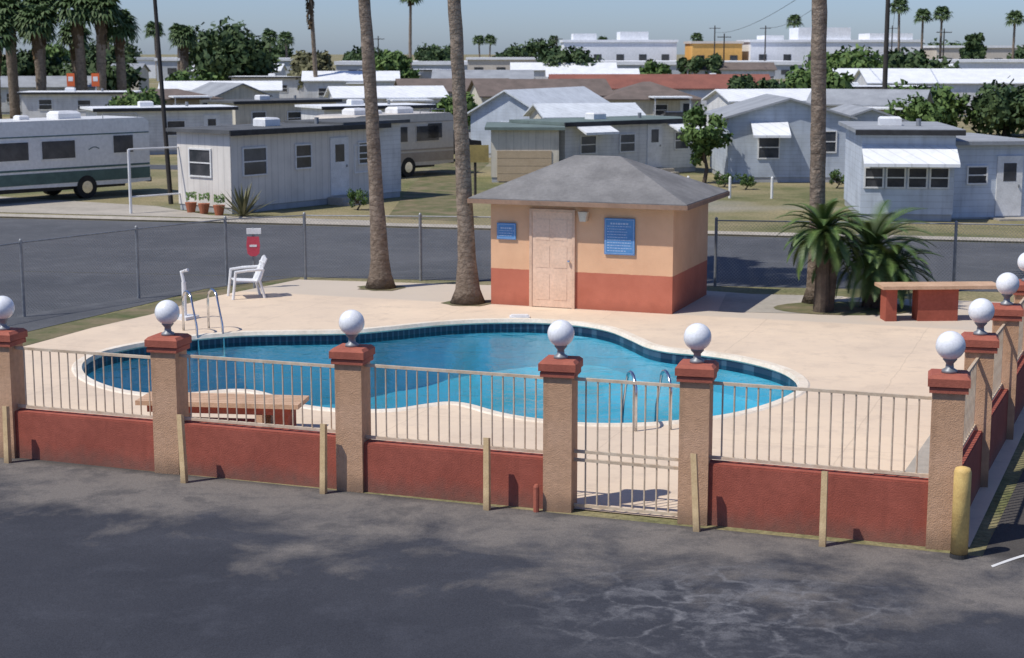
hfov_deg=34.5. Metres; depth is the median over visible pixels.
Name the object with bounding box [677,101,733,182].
tree
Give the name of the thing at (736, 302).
house slab path
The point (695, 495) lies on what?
wooden stake
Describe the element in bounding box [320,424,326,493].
wooden stake
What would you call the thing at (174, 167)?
park lane
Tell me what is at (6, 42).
fan palm
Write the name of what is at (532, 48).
tree
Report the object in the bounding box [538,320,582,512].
fence pillar
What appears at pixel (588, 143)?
window
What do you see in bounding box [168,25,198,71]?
fan palm
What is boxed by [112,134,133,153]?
window
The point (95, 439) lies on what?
wall
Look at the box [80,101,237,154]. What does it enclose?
house
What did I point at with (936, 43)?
tree
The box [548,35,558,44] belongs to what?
fan palm
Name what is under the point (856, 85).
house
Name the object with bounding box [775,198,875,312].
sago palm
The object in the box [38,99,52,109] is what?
window
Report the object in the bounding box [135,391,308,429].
slatted bench
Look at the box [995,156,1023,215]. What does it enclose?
door
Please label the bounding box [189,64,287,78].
house
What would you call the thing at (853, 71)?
house
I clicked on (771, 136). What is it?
house
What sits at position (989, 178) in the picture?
mobile home
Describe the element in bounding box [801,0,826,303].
palm tree
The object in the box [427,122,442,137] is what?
window
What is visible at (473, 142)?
parked car
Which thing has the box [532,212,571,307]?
door
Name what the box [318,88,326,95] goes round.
window
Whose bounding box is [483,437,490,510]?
wooden stake
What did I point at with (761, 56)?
window
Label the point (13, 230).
road
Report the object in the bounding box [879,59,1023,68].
commercial building
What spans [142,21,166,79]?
fan palm
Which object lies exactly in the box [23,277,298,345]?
dirt strip
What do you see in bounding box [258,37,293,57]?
tree
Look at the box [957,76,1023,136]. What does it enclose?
tree
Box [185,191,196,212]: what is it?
flower pot
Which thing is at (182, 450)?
wooden stake
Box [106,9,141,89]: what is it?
fan palm
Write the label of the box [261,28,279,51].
fan palm
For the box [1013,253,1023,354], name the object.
fence pillar
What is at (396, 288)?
soil
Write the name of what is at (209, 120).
door
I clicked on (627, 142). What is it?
window
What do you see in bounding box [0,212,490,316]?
chain link fence
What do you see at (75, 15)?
fan palm
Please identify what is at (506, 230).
wall sign
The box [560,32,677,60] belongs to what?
commercial building
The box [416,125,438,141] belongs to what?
window
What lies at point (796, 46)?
commercial building
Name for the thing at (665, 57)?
window
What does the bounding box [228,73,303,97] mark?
house
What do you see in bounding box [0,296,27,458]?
fence pillar
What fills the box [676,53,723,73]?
tree
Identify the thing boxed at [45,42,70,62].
tree
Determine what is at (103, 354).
railing panel
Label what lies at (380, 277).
palm tree
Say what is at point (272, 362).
railing panel
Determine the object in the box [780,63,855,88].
tree
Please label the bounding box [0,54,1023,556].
ground
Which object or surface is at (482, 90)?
house
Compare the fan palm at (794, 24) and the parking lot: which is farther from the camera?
the fan palm at (794, 24)
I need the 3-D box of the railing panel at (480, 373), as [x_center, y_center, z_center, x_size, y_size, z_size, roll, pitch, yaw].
[-0.680,0.932,19.445,2.302,0.914,0.035,3,10,19]
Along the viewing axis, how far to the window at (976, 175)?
52.01 m
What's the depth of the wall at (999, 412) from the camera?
21.61 m
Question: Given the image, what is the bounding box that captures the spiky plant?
[216,182,272,216]
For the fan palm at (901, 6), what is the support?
on the ground at (752, 202)
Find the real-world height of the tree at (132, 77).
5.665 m
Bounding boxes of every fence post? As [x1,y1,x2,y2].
[728,176,731,197]
[770,176,773,198]
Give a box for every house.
[0,76,94,114]
[17,87,141,117]
[64,63,150,90]
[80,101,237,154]
[114,89,223,104]
[158,81,281,97]
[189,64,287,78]
[191,82,272,98]
[201,95,341,124]
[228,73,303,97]
[295,99,436,119]
[301,71,399,97]
[323,86,448,111]
[358,67,450,78]
[394,78,508,123]
[431,70,533,78]
[466,79,613,104]
[467,86,609,157]
[467,155,729,313]
[510,62,616,78]
[523,103,645,118]
[545,68,639,78]
[548,74,770,112]
[602,82,701,115]
[685,62,776,78]
[701,89,810,125]
[705,94,856,181]
[806,89,933,114]
[830,104,907,120]
[833,68,858,76]
[851,82,931,88]
[852,68,1023,113]
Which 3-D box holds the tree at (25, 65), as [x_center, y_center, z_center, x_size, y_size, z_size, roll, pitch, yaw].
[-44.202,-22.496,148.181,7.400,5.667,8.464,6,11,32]
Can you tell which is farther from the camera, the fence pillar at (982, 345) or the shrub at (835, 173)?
the shrub at (835, 173)
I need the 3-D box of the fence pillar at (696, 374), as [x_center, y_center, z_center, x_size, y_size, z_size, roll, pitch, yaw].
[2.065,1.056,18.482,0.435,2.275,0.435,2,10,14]
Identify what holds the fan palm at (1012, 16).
on the ground at (752, 202)
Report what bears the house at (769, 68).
on the ground at (752, 202)
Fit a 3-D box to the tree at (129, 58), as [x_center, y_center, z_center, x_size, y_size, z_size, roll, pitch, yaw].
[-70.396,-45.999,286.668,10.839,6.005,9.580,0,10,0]
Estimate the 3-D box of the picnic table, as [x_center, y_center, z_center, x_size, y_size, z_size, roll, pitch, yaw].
[8.414,-0.540,32.569,2.370,0.709,0.640,0,10,-3]
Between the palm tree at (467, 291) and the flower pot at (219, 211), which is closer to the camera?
the palm tree at (467, 291)
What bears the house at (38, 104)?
on the ground at (752, 202)
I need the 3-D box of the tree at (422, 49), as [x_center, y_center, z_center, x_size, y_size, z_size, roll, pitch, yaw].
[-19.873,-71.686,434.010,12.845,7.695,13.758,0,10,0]
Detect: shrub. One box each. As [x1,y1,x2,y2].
[346,188,368,209]
[713,171,732,186]
[734,172,756,189]
[829,169,843,188]
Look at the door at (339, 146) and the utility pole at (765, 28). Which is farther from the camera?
the utility pole at (765, 28)
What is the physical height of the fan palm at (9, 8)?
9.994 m
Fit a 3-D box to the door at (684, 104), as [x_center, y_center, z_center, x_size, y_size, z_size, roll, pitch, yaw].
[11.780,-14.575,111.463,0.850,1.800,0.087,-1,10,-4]
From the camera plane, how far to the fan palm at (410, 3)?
218.19 m
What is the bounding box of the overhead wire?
[716,0,794,32]
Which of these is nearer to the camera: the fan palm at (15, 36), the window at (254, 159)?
the window at (254, 159)
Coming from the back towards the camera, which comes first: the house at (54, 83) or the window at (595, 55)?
the window at (595, 55)
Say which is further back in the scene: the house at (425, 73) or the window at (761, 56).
the window at (761, 56)
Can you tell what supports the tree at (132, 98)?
on the ground at (752, 202)
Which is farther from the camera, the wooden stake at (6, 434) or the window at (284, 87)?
the window at (284, 87)
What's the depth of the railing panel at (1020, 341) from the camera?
24.47 m
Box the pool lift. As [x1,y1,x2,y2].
[177,268,198,320]
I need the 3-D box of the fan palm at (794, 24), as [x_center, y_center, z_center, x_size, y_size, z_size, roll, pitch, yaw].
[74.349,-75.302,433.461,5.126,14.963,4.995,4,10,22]
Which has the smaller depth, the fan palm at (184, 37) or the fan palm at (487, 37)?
the fan palm at (184, 37)
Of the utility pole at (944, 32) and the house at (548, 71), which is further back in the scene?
the utility pole at (944, 32)
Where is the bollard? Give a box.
[950,466,971,559]
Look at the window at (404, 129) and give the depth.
69.27 m
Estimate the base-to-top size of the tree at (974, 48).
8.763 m
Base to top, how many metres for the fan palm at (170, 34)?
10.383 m
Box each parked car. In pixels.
[454,138,481,153]
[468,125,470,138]
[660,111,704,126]
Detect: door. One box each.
[203,115,219,125]
[330,137,348,195]
[497,151,551,180]
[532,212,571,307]
[647,124,661,166]
[680,100,692,110]
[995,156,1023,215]
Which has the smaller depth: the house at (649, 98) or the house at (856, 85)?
the house at (649, 98)
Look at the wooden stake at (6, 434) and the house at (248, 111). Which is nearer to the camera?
the wooden stake at (6, 434)
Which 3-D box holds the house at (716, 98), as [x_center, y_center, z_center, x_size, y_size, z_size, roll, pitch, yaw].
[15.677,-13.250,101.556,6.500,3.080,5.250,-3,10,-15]
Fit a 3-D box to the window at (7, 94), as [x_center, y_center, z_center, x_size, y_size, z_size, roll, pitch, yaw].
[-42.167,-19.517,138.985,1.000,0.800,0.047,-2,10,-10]
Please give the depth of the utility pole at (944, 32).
236.27 m
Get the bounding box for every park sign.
[66,73,74,86]
[91,73,99,90]
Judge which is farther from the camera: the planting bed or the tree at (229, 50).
the tree at (229, 50)
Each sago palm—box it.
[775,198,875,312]
[831,200,942,309]
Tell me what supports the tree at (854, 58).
on the ground at (752, 202)
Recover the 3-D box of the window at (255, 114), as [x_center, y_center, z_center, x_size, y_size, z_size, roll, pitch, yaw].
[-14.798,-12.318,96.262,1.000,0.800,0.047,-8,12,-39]
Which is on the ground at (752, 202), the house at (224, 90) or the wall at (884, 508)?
the house at (224, 90)
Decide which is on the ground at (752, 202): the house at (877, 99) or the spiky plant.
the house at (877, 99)
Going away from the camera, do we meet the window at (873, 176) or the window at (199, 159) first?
the window at (873, 176)
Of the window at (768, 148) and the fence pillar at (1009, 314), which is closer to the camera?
the fence pillar at (1009, 314)
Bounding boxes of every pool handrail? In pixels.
[181,288,225,363]
[622,369,671,431]
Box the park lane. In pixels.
[150,165,177,169]
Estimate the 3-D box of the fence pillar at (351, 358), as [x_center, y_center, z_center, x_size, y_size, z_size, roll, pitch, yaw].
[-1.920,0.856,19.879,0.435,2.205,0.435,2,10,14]
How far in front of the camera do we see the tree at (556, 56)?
224.92 m
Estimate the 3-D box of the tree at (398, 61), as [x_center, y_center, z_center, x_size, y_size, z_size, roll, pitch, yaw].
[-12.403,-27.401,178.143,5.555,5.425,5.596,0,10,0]
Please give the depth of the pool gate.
18.79 m
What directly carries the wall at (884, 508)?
on the pool deck
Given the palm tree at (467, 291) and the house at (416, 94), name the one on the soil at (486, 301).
the palm tree at (467, 291)
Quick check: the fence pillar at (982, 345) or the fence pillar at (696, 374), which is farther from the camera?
the fence pillar at (982, 345)
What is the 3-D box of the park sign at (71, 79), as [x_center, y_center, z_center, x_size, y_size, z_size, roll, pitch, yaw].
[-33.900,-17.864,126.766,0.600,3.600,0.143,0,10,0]
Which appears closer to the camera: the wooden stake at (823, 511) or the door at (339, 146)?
the wooden stake at (823, 511)
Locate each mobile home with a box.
[166,117,390,213]
[284,117,409,198]
[485,122,564,181]
[509,112,703,174]
[838,116,965,220]
[951,133,1023,220]
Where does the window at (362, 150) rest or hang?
in the mobile home at (282, 165)
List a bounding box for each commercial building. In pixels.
[68,57,176,77]
[154,58,294,80]
[334,61,803,78]
[466,57,537,69]
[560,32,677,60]
[684,41,743,60]
[736,28,924,68]
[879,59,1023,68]
[923,45,1022,58]
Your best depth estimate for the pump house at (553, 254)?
33.81 m
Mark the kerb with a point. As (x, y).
(411, 225)
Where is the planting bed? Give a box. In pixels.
[774,302,911,314]
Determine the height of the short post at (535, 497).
0.330 m
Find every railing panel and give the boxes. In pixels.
[15,346,152,418]
[180,354,335,432]
[365,364,542,452]
[710,381,931,477]
[963,357,978,447]
[992,324,1005,400]
[1017,297,1023,361]
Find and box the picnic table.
[874,281,996,320]
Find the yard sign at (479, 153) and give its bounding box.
[470,144,488,194]
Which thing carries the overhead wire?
attached to the utility pole at (886, 49)
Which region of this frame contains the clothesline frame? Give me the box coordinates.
[127,146,180,213]
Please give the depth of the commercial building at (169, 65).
296.24 m
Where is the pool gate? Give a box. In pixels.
[574,377,679,515]
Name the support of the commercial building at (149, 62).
on the ground at (752, 202)
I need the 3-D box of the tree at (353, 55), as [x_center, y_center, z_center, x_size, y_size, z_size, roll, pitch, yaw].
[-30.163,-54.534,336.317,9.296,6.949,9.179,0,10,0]
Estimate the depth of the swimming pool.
31.23 m
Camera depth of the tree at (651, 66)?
211.45 m
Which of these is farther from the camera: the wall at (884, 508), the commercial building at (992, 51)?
the commercial building at (992, 51)
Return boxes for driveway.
[0,271,292,330]
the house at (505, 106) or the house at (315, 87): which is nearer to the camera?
the house at (505, 106)
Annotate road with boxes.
[0,218,1023,291]
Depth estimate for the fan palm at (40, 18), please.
128.47 m
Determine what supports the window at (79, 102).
in the house at (38, 104)
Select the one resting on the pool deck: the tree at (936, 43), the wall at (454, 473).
the wall at (454, 473)
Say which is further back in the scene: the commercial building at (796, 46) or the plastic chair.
the commercial building at (796, 46)
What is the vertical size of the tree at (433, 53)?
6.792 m
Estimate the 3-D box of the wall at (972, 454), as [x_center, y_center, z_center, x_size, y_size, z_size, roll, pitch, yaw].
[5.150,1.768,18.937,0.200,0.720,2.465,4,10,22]
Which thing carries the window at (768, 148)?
in the house at (771, 136)
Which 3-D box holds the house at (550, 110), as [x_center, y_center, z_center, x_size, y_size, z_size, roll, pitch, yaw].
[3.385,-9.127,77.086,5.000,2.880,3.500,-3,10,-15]
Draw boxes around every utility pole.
[153,0,172,203]
[709,26,719,53]
[721,34,730,61]
[760,26,770,60]
[882,0,889,88]
[889,26,897,50]
[936,29,951,60]
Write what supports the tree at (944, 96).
on the ground at (752, 202)
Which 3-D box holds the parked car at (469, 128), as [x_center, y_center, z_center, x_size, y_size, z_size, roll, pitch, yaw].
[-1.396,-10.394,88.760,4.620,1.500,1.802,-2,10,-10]
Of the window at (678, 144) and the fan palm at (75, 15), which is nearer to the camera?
the window at (678, 144)
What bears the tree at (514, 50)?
on the ground at (752, 202)
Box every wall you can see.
[14,408,154,470]
[184,420,336,488]
[364,439,542,508]
[708,459,927,546]
[962,430,982,505]
[989,389,1008,469]
[1014,355,1023,423]
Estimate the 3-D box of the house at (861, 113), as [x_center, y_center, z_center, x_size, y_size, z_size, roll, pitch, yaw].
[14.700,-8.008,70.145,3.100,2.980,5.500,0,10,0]
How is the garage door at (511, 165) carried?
in the mobile home at (518, 150)
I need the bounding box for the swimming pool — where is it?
[71,318,809,426]
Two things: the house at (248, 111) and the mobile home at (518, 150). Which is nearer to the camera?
the mobile home at (518, 150)
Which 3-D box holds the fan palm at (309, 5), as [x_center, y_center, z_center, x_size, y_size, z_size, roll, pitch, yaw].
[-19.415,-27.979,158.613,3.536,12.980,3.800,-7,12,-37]
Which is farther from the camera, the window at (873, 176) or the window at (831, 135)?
the window at (831, 135)
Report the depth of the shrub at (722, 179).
64.55 m
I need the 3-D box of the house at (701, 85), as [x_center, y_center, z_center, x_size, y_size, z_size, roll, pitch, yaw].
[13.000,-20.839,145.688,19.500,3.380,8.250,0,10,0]
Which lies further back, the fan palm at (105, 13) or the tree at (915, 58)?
the tree at (915, 58)
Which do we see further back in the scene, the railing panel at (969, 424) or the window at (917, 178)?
the window at (917, 178)
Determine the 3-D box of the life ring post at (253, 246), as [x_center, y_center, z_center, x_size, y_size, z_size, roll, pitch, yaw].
[-5.763,-1.582,36.831,0.330,1.380,0.100,-1,10,-5]
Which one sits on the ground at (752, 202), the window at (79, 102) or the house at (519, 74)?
the house at (519, 74)
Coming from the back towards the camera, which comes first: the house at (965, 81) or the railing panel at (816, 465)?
the house at (965, 81)
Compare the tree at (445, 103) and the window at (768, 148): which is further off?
the tree at (445, 103)
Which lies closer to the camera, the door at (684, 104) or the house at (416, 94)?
the house at (416, 94)
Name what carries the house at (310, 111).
on the ground at (752, 202)
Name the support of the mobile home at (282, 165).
on the ground at (752, 202)
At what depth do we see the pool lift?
32.58 m
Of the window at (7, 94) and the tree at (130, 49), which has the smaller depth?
the window at (7, 94)
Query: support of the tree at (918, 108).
on the ground at (752, 202)
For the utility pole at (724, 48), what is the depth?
256.26 m
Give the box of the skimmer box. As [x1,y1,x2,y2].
[509,314,529,317]
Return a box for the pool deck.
[23,279,1023,546]
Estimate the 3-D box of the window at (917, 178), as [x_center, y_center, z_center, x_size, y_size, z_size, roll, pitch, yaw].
[12.676,-4.721,51.424,0.620,0.680,0.047,1,10,6]
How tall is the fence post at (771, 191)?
0.800 m
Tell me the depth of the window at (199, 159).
54.41 m
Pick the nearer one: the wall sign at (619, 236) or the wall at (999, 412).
the wall at (999, 412)
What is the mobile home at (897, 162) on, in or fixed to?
on the ground at (752, 202)
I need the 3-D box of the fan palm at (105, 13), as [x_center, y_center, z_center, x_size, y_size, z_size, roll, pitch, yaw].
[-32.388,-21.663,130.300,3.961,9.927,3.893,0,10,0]
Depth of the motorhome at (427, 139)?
70.16 m
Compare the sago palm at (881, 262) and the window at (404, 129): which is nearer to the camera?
the sago palm at (881, 262)
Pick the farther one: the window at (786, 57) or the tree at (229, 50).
the window at (786, 57)
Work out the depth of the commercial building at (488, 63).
296.12 m
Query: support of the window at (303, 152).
in the mobile home at (282, 165)
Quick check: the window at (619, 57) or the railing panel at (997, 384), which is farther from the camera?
the window at (619, 57)
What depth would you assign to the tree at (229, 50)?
182.44 m
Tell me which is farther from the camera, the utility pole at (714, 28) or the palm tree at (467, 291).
the utility pole at (714, 28)
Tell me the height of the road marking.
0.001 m
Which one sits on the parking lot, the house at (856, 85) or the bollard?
the bollard
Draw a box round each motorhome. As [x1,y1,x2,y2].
[0,110,151,198]
[313,106,453,176]
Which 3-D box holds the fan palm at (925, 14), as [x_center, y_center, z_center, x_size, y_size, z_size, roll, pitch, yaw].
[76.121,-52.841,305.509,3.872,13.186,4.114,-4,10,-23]
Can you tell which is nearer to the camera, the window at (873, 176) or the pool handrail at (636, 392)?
the pool handrail at (636, 392)
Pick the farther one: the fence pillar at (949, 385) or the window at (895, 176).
the window at (895, 176)
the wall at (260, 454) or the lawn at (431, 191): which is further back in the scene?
the lawn at (431, 191)
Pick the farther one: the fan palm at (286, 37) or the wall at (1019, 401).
the fan palm at (286, 37)
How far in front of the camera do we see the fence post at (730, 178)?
59.64 m
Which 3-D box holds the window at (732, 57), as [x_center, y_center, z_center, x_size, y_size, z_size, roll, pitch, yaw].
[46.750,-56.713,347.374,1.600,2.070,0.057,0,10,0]
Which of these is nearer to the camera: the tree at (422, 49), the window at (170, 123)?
the window at (170, 123)
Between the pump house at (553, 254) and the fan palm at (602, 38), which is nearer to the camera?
the pump house at (553, 254)
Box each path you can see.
[718,293,843,313]
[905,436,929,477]
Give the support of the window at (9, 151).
in the motorhome at (55, 152)
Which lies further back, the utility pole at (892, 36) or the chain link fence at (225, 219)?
the utility pole at (892, 36)
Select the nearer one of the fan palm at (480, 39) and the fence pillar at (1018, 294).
the fence pillar at (1018, 294)
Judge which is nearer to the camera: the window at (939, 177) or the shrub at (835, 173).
the window at (939, 177)
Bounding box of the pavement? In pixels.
[0,197,369,221]
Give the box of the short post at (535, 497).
[533,484,538,511]
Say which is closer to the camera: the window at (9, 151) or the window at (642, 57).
the window at (9, 151)
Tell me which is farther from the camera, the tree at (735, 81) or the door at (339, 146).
the tree at (735, 81)
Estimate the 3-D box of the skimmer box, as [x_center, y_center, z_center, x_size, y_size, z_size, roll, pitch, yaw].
[0.150,-0.254,32.814,0.400,0.064,0.240,0,10,0]
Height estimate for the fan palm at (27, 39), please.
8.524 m
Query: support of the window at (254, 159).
in the mobile home at (282, 165)
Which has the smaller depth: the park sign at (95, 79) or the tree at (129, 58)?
the park sign at (95, 79)
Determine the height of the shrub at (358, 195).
0.796 m
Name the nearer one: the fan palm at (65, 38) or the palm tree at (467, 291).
the palm tree at (467, 291)
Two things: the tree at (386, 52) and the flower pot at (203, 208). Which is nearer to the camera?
the flower pot at (203, 208)
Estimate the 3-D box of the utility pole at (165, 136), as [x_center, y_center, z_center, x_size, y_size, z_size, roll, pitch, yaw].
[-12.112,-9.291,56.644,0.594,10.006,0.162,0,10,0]
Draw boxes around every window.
[0,141,29,162]
[6,93,8,102]
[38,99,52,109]
[40,139,75,160]
[77,100,90,110]
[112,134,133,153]
[167,68,175,73]
[167,120,185,135]
[188,148,211,177]
[242,146,267,176]
[251,111,265,123]
[279,85,287,91]
[287,111,300,119]
[294,143,312,169]
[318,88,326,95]
[354,144,367,173]
[357,141,366,164]
[400,126,407,142]
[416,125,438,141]
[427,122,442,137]
[580,135,596,154]
[594,54,600,60]
[616,54,623,60]
[619,133,635,152]
[639,54,646,60]
[653,104,667,115]
[661,54,668,60]
[674,131,689,149]
[730,55,737,60]
[757,138,779,158]
[759,54,766,60]
[783,54,790,60]
[826,130,836,152]
[864,167,884,187]
[885,167,905,188]
[907,167,927,188]
[929,167,949,188]
[966,165,988,184]
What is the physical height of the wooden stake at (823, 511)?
0.840 m
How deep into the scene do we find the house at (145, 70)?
205.34 m
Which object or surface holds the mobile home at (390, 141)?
on the ground at (752, 202)
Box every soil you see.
[357,285,404,290]
[442,300,490,305]
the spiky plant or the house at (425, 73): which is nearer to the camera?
the spiky plant
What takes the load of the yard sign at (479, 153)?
on the ground at (752, 202)
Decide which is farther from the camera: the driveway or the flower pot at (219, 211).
the flower pot at (219, 211)
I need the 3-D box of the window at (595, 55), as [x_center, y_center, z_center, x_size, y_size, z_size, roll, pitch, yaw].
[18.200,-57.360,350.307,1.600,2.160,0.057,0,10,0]
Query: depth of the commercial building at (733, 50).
347.07 m
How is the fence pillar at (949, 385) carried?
on the pool deck
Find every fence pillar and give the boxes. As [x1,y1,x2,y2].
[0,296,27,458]
[144,300,191,474]
[329,310,374,492]
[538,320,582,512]
[675,323,718,525]
[926,331,970,550]
[961,298,999,486]
[991,272,1023,439]
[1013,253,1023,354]
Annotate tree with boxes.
[1,48,69,75]
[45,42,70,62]
[51,50,146,90]
[84,38,144,56]
[85,47,137,62]
[105,86,166,105]
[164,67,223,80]
[177,16,281,80]
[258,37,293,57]
[287,50,334,90]
[341,45,382,60]
[358,0,395,289]
[375,49,402,64]
[375,51,419,78]
[413,42,449,60]
[418,44,450,60]
[431,92,477,125]
[447,0,485,304]
[492,42,529,56]
[520,38,555,56]
[535,45,604,66]
[639,59,671,73]
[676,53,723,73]
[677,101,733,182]
[726,74,790,88]
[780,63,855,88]
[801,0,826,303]
[802,43,889,70]
[882,46,961,68]
[884,91,946,123]
[887,79,975,128]
[923,38,963,45]
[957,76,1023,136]
[959,32,986,58]
[1006,45,1023,58]
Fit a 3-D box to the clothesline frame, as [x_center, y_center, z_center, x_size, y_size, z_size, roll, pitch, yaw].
[-11.651,-4.971,54.683,2.500,2.130,0.100,-9,13,-44]
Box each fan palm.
[0,0,25,118]
[0,19,22,118]
[1,12,30,88]
[10,3,61,90]
[17,27,56,46]
[21,0,65,84]
[49,0,100,90]
[55,22,93,90]
[78,0,125,90]
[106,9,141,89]
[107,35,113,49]
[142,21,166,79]
[168,23,182,72]
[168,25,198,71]
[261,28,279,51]
[276,31,295,57]
[305,0,317,76]
[400,0,423,68]
[472,35,485,56]
[484,34,496,56]
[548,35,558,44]
[598,36,607,39]
[690,32,703,40]
[786,14,804,28]
[890,0,910,50]
[913,8,932,48]
[932,6,953,58]
[1004,10,1023,58]
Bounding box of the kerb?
[0,214,1023,242]
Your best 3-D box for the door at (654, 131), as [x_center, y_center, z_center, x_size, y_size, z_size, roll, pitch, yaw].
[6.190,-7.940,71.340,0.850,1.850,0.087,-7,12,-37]
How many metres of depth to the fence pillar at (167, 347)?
20.58 m
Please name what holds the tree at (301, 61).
on the ground at (752, 202)
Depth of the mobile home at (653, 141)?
70.68 m
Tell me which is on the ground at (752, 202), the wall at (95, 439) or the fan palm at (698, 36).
the fan palm at (698, 36)
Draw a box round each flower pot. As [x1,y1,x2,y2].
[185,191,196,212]
[198,192,209,213]
[213,194,224,215]
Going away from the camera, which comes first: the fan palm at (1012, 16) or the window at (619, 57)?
the fan palm at (1012, 16)
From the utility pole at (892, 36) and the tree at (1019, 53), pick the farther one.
the utility pole at (892, 36)
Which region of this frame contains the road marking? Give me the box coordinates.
[991,555,1023,566]
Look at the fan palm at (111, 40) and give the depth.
324.92 m
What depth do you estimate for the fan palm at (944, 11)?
306.23 m
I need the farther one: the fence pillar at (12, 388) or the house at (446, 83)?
the house at (446, 83)
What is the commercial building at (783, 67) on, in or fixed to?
on the ground at (752, 202)
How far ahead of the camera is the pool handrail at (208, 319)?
30.93 m
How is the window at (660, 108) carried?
in the house at (649, 98)
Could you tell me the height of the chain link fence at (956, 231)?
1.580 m
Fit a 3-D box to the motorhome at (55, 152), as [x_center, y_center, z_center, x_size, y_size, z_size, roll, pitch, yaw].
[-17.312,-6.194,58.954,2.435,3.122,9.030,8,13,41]
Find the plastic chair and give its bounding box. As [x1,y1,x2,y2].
[227,255,266,299]
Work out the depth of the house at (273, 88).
128.21 m
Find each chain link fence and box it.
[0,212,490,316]
[714,217,1023,289]
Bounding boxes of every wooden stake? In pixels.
[2,406,11,462]
[176,414,187,483]
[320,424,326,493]
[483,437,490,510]
[690,453,700,531]
[819,471,827,546]
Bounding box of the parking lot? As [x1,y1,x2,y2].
[0,458,1023,657]
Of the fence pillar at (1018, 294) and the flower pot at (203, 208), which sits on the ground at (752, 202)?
the flower pot at (203, 208)
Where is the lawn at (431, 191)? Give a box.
[387,161,490,220]
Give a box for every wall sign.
[497,223,515,239]
[604,218,634,255]
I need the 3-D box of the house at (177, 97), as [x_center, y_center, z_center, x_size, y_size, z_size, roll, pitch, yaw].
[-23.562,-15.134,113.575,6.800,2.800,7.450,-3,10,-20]
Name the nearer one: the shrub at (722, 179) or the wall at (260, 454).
the wall at (260, 454)
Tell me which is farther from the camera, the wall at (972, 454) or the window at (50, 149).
the window at (50, 149)
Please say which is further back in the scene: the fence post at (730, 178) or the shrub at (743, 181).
the shrub at (743, 181)
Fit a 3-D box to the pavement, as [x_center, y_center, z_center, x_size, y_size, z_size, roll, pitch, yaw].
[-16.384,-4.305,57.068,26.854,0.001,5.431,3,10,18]
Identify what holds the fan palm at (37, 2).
on the ground at (752, 202)
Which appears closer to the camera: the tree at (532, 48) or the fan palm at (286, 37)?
the fan palm at (286, 37)
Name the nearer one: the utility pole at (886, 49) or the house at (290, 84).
the utility pole at (886, 49)
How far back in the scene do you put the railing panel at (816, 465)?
17.99 m
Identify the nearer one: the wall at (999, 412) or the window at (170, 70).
the wall at (999, 412)
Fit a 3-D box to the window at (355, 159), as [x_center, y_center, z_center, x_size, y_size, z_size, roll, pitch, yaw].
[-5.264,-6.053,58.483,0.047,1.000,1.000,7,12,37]
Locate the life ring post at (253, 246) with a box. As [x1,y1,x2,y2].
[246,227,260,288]
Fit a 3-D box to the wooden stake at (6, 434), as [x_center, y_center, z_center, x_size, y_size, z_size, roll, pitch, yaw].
[-6.517,1.359,21.240,0.077,0.760,0.070,3,10,20]
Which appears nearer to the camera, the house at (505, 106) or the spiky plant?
the spiky plant
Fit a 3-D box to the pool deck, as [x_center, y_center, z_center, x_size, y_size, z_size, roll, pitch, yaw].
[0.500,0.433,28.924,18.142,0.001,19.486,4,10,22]

